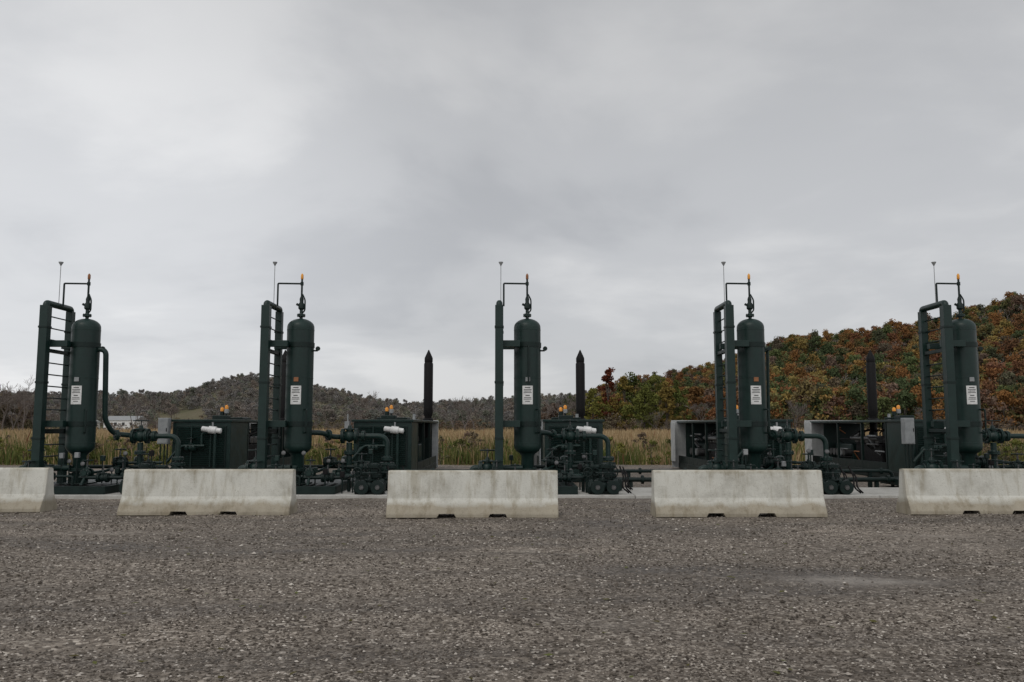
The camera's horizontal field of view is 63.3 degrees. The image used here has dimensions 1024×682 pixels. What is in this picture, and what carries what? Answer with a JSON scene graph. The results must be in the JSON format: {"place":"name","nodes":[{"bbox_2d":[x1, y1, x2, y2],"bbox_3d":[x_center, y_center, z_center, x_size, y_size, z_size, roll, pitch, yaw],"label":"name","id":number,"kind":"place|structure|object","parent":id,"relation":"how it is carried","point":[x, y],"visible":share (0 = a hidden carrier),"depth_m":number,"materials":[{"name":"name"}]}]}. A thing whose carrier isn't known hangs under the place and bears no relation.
{"place":"outdoors","nodes":[
{"label":"outdoors","id":0,"kind":"place"},
{"bbox_2d":[108,416,145,419],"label":"roof","id":1,"kind":"structure","parent":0,"point":[121,418],"depth_m":239.45,"materials":[{"name":"grey metal"}]},
{"bbox_2d":[2,462,999,464],"bbox_3d":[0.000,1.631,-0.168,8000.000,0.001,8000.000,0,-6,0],"label":"ground","id":2,"kind":"structure","parent":0,"point":[439,464],"depth_m":35.89,"materials":[{"name":"soil"}]},
{"bbox_2d":[0,390,32,429],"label":"autumn tree","id":3,"kind":"object","parent":2,"relation":"on","point":[7,424],"visible":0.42,"depth_m":139.28,"materials":[{"name":"grey plant"}]},
{"bbox_2d":[1,400,51,429],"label":"autumn tree","id":4,"kind":"object","parent":2,"relation":"on","point":[22,414],"visible":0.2,"depth_m":148.28,"materials":[{"name":"plant"}]},
{"bbox_2d":[20,402,33,424],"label":"bare tree","id":5,"kind":"object","parent":2,"relation":"on","point":[30,410],"visible":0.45,"depth_m":136.95,"materials":[{"name":"grey plant"}]},
{"bbox_2d":[33,406,53,413],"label":"bare tree","id":6,"kind":"object","parent":2,"relation":"on","point":[47,408],"visible":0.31,"depth_m":139.51,"materials":[{"name":"grey plant"}]},
{"bbox_2d":[103,420,146,430],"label":"walls","id":7,"kind":"structure","parent":2,"relation":"on","point":[127,422],"depth_m":236.89,"materials":[{"name":"white metal"}]},
{"bbox_2d":[119,397,147,428],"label":"bare tree","id":8,"kind":"object","parent":2,"relation":"on","point":[136,411],"visible":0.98,"depth_m":129.59,"materials":[{"name":"grey plant"}]},
{"bbox_2d":[142,393,171,428],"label":"bare tree","id":9,"kind":"object","parent":2,"relation":"on","point":[162,399],"visible":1,"depth_m":124.34,"materials":[{"name":"grey plant"}]},
{"bbox_2d":[161,406,178,427],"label":"bare tree","id":10,"kind":"object","parent":2,"relation":"on","point":[173,409],"visible":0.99,"depth_m":139.15,"materials":[{"name":"grey plant"}]},
{"bbox_2d":[345,410,363,418],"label":"bare tree","id":11,"kind":"object","parent":2,"relation":"on","point":[351,412],"visible":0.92,"depth_m":139.46,"materials":[{"name":"grey plant"}]},
{"bbox_2d":[350,391,380,418],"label":"bare tree","id":12,"kind":"object","parent":2,"relation":"on","point":[367,400],"visible":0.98,"depth_m":129.25,"materials":[{"name":"grey plant"}]},
{"bbox_2d":[437,404,459,428],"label":"bare tree","id":13,"kind":"object","parent":2,"relation":"on","point":[448,414],"visible":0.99,"depth_m":124.77,"materials":[{"name":"grey plant"}]},
{"bbox_2d":[450,397,478,429],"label":"bare tree","id":14,"kind":"object","parent":2,"relation":"on","point":[468,407],"visible":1,"depth_m":114.68,"materials":[{"name":"grey plant"}]},
{"bbox_2d":[453,399,482,430],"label":"bare tree","id":15,"kind":"object","parent":2,"relation":"on","point":[470,413],"visible":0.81,"depth_m":119.42,"materials":[{"name":"grey plant"}]},
{"bbox_2d":[0,431,1023,464],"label":"lot edge weeds","id":16,"kind":"object","parent":2,"relation":"on","point":[1015,443],"visible":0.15,"depth_m":35.40,"materials":[{"name":"green plant"}]},
{"bbox_2d":[0,406,1023,431],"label":"thicket","id":17,"kind":"object","parent":2,"relation":"on","point":[607,425],"visible":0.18,"depth_m":137.54,"materials":[{"name":"green plant"}]},
{"bbox_2d":[541,401,553,418],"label":"bare tree","id":18,"kind":"object","parent":2,"relation":"on","point":[548,409],"visible":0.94,"depth_m":129.32,"materials":[{"name":"grey plant"}]},
{"bbox_2d":[541,403,558,419],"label":"autumn tree","id":19,"kind":"object","parent":2,"relation":"on","point":[544,409],"visible":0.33,"depth_m":153.56,"materials":[{"name":"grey plant"}]},
{"bbox_2d":[549,396,572,416],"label":"bare tree","id":20,"kind":"object","parent":2,"relation":"on","point":[559,405],"visible":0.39,"depth_m":140.07,"materials":[{"name":"grey plant"}]},
{"bbox_2d":[553,395,585,416],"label":"bare tree","id":21,"kind":"object","parent":2,"relation":"on","point":[570,403],"visible":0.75,"depth_m":134.47,"materials":[{"name":"grey plant"}]},
{"bbox_2d":[557,395,588,416],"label":"autumn tree","id":22,"kind":"object","parent":2,"relation":"on","point":[571,399],"visible":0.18,"depth_m":149.20,"materials":[{"name":"grey plant"}]},
{"bbox_2d":[567,387,613,427],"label":"green tree","id":23,"kind":"object","parent":2,"relation":"on","point":[594,406],"visible":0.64,"depth_m":145.13,"materials":[{"name":"green plant"}]},
{"bbox_2d":[597,367,619,428],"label":"red maple tree","id":24,"kind":"object","parent":2,"relation":"on","point":[607,377],"visible":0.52,"depth_m":149.64,"materials":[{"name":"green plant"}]},
{"bbox_2d":[609,376,636,430],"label":"golden tree","id":25,"kind":"object","parent":2,"relation":"on","point":[624,382],"visible":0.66,"depth_m":146.38,"materials":[{"name":"green plant"}]},
{"bbox_2d":[615,372,653,424],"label":"green tree","id":26,"kind":"object","parent":2,"relation":"on","point":[633,380],"visible":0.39,"depth_m":147.25,"materials":[{"name":"green plant"}]},
{"bbox_2d":[620,384,663,430],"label":"green tree","id":27,"kind":"object","parent":2,"relation":"on","point":[642,395],"visible":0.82,"depth_m":134.07,"materials":[{"name":"green plant"}]},
{"bbox_2d":[634,374,679,427],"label":"green tree","id":28,"kind":"object","parent":2,"relation":"on","point":[654,379],"visible":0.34,"depth_m":154.29,"materials":[{"name":"green plant"}]},
{"bbox_2d":[654,381,681,429],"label":"golden tree","id":29,"kind":"object","parent":2,"relation":"on","point":[664,393],"visible":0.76,"depth_m":146.40,"materials":[{"name":"green plant"}]},
{"bbox_2d":[660,380,691,429],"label":"green tree","id":30,"kind":"object","parent":2,"relation":"on","point":[678,396],"visible":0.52,"depth_m":148.92,"materials":[{"name":"green plant"}]},
{"bbox_2d":[682,386,708,419],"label":"autumn tree","id":31,"kind":"object","parent":2,"relation":"on","point":[696,392],"visible":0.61,"depth_m":153.93,"materials":[{"name":"brown plant"}]},
{"bbox_2d":[686,402,709,419],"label":"bare tree","id":32,"kind":"object","parent":2,"relation":"on","point":[694,408],"visible":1,"depth_m":129.68,"materials":[{"name":"grey plant"}]},
{"bbox_2d":[704,385,725,419],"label":"autumn tree","id":33,"kind":"object","parent":2,"relation":"on","point":[711,413],"visible":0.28,"depth_m":148.99,"materials":[{"name":"brown plant"}]},
{"bbox_2d":[785,401,809,428],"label":"bare tree","id":34,"kind":"object","parent":2,"relation":"on","point":[795,410],"visible":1,"depth_m":129.11,"materials":[{"name":"grey plant"}]},
{"bbox_2d":[913,407,922,418],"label":"bare tree","id":35,"kind":"object","parent":2,"relation":"on","point":[920,410],"visible":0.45,"depth_m":119.78,"materials":[{"name":"plant"}]},
{"bbox_2d":[0,465,1023,681],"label":"gravel lot","id":36,"kind":"structure","parent":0,"point":[909,584],"depth_m":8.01,"materials":[{"name":"grey gravel"}]},
{"bbox_2d":[0,468,56,511],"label":"concrete jersey barrier","id":37,"kind":"object","parent":36,"relation":"on","point":[26,489],"visible":1,"depth_m":15.73,"materials":[{"name":"grey concrete"}]},
{"bbox_2d":[117,469,297,515],"bbox_3d":[-5.570,2.777,15.301,3.100,0.825,0.610,0,-6,0],"label":"concrete jersey barrier","id":38,"kind":"object","parent":36,"relation":"on","point":[156,492],"visible":1,"depth_m":15.16,"materials":[{"name":"grey concrete"}]},
{"bbox_2d":[157,350,290,468],"bbox_3d":[-9.045,2.271,27.758,2.050,4.360,8.310,0,-6,0],"label":"compressor enclosure","id":39,"kind":"object","parent":36,"relation":"on","point":[222,441],"visible":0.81,"depth_m":23.84,"materials":[{"name":"green paint"}]},
{"bbox_2d":[157,419,167,442],"bbox_3d":[-9.920,2.554,23.575,0.270,0.680,0.010,0,-6,0],"label":"cabinet door","id":40,"kind":"structure","parent":39,"relation":"in","point":[162,423],"depth_m":23.58,"materials":[{"name":"grey metal"}]},
{"bbox_2d":[344,350,437,479],"bbox_3d":[-3.825,2.272,27.771,2.010,4.360,8.285,0,-6,0],"label":"compressor enclosure","id":41,"kind":"object","parent":36,"relation":"on","point":[413,443],"visible":0.81,"depth_m":23.88,"materials":[{"name":"green paint"}]},
{"bbox_2d":[404,468,468,469],"bbox_3d":[-1.850,3.624,21.830,2.420,0.556,0.600,0,-6,0],"label":"pipeline header","id":42,"kind":"object","parent":36,"relation":"on","point":[436,469],"visible":0.06,"depth_m":22.05,"materials":[{"name":"green paint"}]},
{"bbox_2d":[386,470,557,517],"bbox_3d":[-0.700,2.736,14.903,3.030,0.825,0.610,0,-6,0],"label":"concrete jersey barrier","id":43,"kind":"object","parent":36,"relation":"on","point":[471,493],"visible":0.99,"depth_m":14.76,"materials":[{"name":"grey concrete"}]},
{"bbox_2d":[54,487,898,498],"bbox_3d":[0.500,3.649,19.705,27.984,0.170,2.450,0,-6,0],"label":"concrete pad","id":44,"kind":"object","parent":36,"relation":"on","point":[869,492],"visible":0.26,"depth_m":18.50,"materials":[{"name":"grey concrete"}]},
{"bbox_2d":[18,262,184,493],"bbox_3d":[-9.943,0.914,20.866,3.674,5.510,3.700,0,-6,0],"label":"gas separator","id":45,"kind":"object","parent":44,"relation":"on","point":[81,346],"visible":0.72,"depth_m":19.75,"materials":[{"name":"green paint"}]},
{"bbox_2d":[119,463,157,493],"bbox_3d":[-8.446,3.153,19.000,1.076,0.693,0.655,0,-6,0],"label":"pipeline valve assembly","id":46,"kind":"object","parent":44,"relation":"on","point":[144,465],"visible":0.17,"depth_m":19.05,"materials":[{"name":"green paint"}]},
{"bbox_2d":[238,262,394,493],"bbox_3d":[-4.743,0.914,20.866,3.674,5.510,3.700,0,-6,0],"label":"gas separator","id":47,"kind":"object","parent":44,"relation":"on","point":[298,344],"visible":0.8,"depth_m":19.73,"materials":[{"name":"green paint"}]},
{"bbox_2d":[352,463,388,493],"bbox_3d":[-3.146,3.153,19.000,1.076,0.693,0.655,0,-6,0],"label":"pipeline valve assembly","id":48,"kind":"object","parent":44,"relation":"on","point":[371,484],"visible":0.87,"depth_m":18.82,"materials":[{"name":"green paint"}]},
{"bbox_2d":[378,464,403,490],"bbox_3d":[-2.908,3.293,20.034,0.968,0.624,0.590,0,-6,0],"label":"pipeline valve assembly","id":49,"kind":"object","parent":44,"relation":"on","point":[392,466],"visible":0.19,"depth_m":20.06,"materials":[{"name":"green paint"}]},
{"bbox_2d":[469,262,617,493],"bbox_3d":[0.747,0.914,20.866,3.674,5.510,3.700,0,-6,0],"label":"gas separator","id":50,"kind":"object","parent":44,"relation":"on","point":[525,345],"visible":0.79,"depth_m":19.71,"materials":[{"name":"green paint"}]},
{"bbox_2d":[583,463,631,493],"bbox_3d":[2.174,3.153,19.000,1.076,0.693,0.655,0,-6,0],"label":"pipeline valve assembly","id":51,"kind":"object","parent":44,"relation":"on","point":[604,484],"visible":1,"depth_m":18.82,"materials":[{"name":"green paint"}]},
{"bbox_2d":[591,464,632,490],"bbox_3d":[2.412,3.293,20.034,0.968,0.624,0.590,0,-6,0],"label":"pipeline valve assembly","id":52,"kind":"object","parent":44,"relation":"on","point":[595,474],"visible":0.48,"depth_m":20.04,"materials":[{"name":"green paint"}]},
{"bbox_2d":[698,262,840,479],"bbox_3d":[6.157,0.914,20.866,3.674,5.510,3.700,0,-6,0],"label":"gas separator","id":53,"kind":"object","parent":44,"relation":"on","point":[753,422],"visible":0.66,"depth_m":19.76,"materials":[{"name":"green paint"}]},
{"bbox_2d":[820,464,846,479],"bbox_3d":[7.662,3.293,20.034,0.968,0.624,0.590,0,-6,0],"label":"pipeline valve assembly","id":54,"kind":"object","parent":44,"relation":"on","point":[823,466],"visible":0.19,"depth_m":20.06,"materials":[{"name":"green paint"}]},
{"bbox_2d":[811,463,863,493],"bbox_3d":[7.424,3.153,19.000,1.076,0.693,0.655,0,-6,0],"label":"pipeline valve assembly","id":55,"kind":"object","parent":44,"relation":"on","point":[832,484],"visible":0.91,"depth_m":18.79,"materials":[{"name":"green paint"}]},
{"bbox_2d":[880,262,1023,485],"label":"gas separator","id":56,"kind":"object","parent":44,"relation":"on","point":[967,436],"visible":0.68,"depth_m":19.74,"materials":[{"name":"green paint"}]},
{"bbox_2d":[3,498,1014,678],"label":"fallen leaves","id":57,"kind":"object","parent":36,"relation":"on","point":[548,654],"visible":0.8,"depth_m":6.91,"materials":[{"name":"brown plant"}]},
{"bbox_2d":[534,350,604,481],"bbox_3d":[1.665,2.272,27.771,2.010,4.360,8.285,0,-6,0],"label":"compressor enclosure","id":58,"kind":"object","parent":36,"relation":"on","point":[582,423],"visible":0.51,"depth_m":23.84,"materials":[{"name":"green paint"}]},
{"bbox_2d":[614,468,692,486],"bbox_3d":[3.700,3.624,21.830,2.520,0.556,0.600,0,-6,0],"label":"pipeline header","id":59,"kind":"object","parent":36,"relation":"on","point":[642,479],"visible":0.41,"depth_m":21.99,"materials":[{"name":"green paint"}]},
{"bbox_2d":[671,379,792,469],"bbox_3d":[7.075,2.272,27.771,2.010,4.360,8.285,0,-6,0],"label":"compressor enclosure","id":60,"kind":"object","parent":36,"relation":"on","point":[693,442],"visible":0.4,"depth_m":29.22,"materials":[{"name":"green paint"}]},
{"bbox_2d":[671,422,675,460],"bbox_3d":[6.085,3.803,31.371,0.030,1.450,0.690,0,-6,0],"label":"open door","id":61,"kind":"structure","parent":60,"relation":"in","point":[673,458],"depth_m":31.21,"materials":[{"name":"grey metal"}]},
{"bbox_2d":[650,470,827,517],"bbox_3d":[4.060,2.746,15.003,3.030,0.825,0.610,0,-6,0],"label":"concrete jersey barrier","id":62,"kind":"object","parent":36,"relation":"on","point":[736,493],"visible":1,"depth_m":14.86,"materials":[{"name":"grey concrete"}]},
{"bbox_2d":[817,468,898,486],"bbox_3d":[8.850,3.624,21.830,2.620,0.556,0.600,0,-6,0],"label":"pipeline header","id":63,"kind":"object","parent":36,"relation":"on","point":[887,479],"visible":0.44,"depth_m":21.66,"materials":[{"name":"green paint"}]},
{"bbox_2d":[804,350,960,476],"bbox_3d":[12.165,2.271,27.758,2.050,4.360,8.310,0,-6,0],"label":"compressor enclosure","id":64,"kind":"object","parent":36,"relation":"on","point":[896,446],"visible":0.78,"depth_m":27.30,"materials":[{"name":"green paint"}]},
{"bbox_2d":[804,422,812,460],"bbox_3d":[11.195,3.803,31.371,0.030,1.450,0.690,0,-6,0],"label":"open door","id":65,"kind":"structure","parent":64,"relation":"in","point":[807,425],"depth_m":31.41,"materials":[{"name":"grey metal"}]},
{"bbox_2d":[904,419,914,442],"bbox_3d":[11.290,2.554,23.575,0.270,0.680,0.010,0,-6,0],"label":"cabinet door","id":66,"kind":"structure","parent":64,"relation":"in","point":[909,423],"depth_m":23.57,"materials":[{"name":"grey metal"}]},
{"bbox_2d":[896,469,1023,514],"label":"concrete jersey barrier","id":67,"kind":"object","parent":36,"relation":"on","point":[950,491],"visible":1,"depth_m":15.32,"materials":[{"name":"grey concrete"}]},
{"bbox_2d":[0,427,1023,464],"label":"tall dry grass","id":68,"kind":"structure","parent":0,"point":[636,452],"depth_m":38.14,"materials":[{"name":"plant"}]},
{"bbox_2d":[0,0,1023,403],"label":"sky","id":69,"kind":"structure","parent":0,"point":[388,155],"materials":[{"name":"grey"}]},
{"bbox_2d":[52,350,1002,430],"bbox_3d":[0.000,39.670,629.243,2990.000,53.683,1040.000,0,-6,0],"label":"hills","id":70,"kind":"structure","parent":0,"point":[185,413],"depth_m":392.50,"materials":[{"name":"plant"}]},
{"bbox_2d":[0,384,23,404],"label":"bare tree","id":71,"kind":"object","parent":70,"relation":"on","point":[7,394],"visible":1,"depth_m":121.82,"materials":[{"name":"grey plant"}]},
{"bbox_2d":[0,384,33,429],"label":"bare tree","id":72,"kind":"object","parent":70,"relation":"on","point":[10,404],"visible":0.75,"depth_m":127.25,"materials":[{"name":"grey plant"}]},
{"bbox_2d":[0,375,34,429],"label":"bare tree","id":73,"kind":"object","parent":70,"relation":"on","point":[19,399],"visible":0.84,"depth_m":124.73,"materials":[{"name":"grey plant"}]},
{"bbox_2d":[17,390,34,429],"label":"bare tree","id":74,"kind":"object","parent":70,"relation":"on","point":[25,411],"visible":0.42,"depth_m":134.47,"materials":[{"name":"grey plant"}]},
{"bbox_2d":[0,372,660,428],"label":"distant forest","id":75,"kind":"object","parent":70,"relation":"on","point":[244,390],"visible":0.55,"depth_m":412.15,"materials":[{"name":"brown plant"}]},
{"bbox_2d":[589,291,1023,429],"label":"hillside forest","id":76,"kind":"object","parent":70,"relation":"on","point":[827,381],"visible":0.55,"depth_m":222.17,"materials":[{"name":"multicoloured plant"}]}
]}

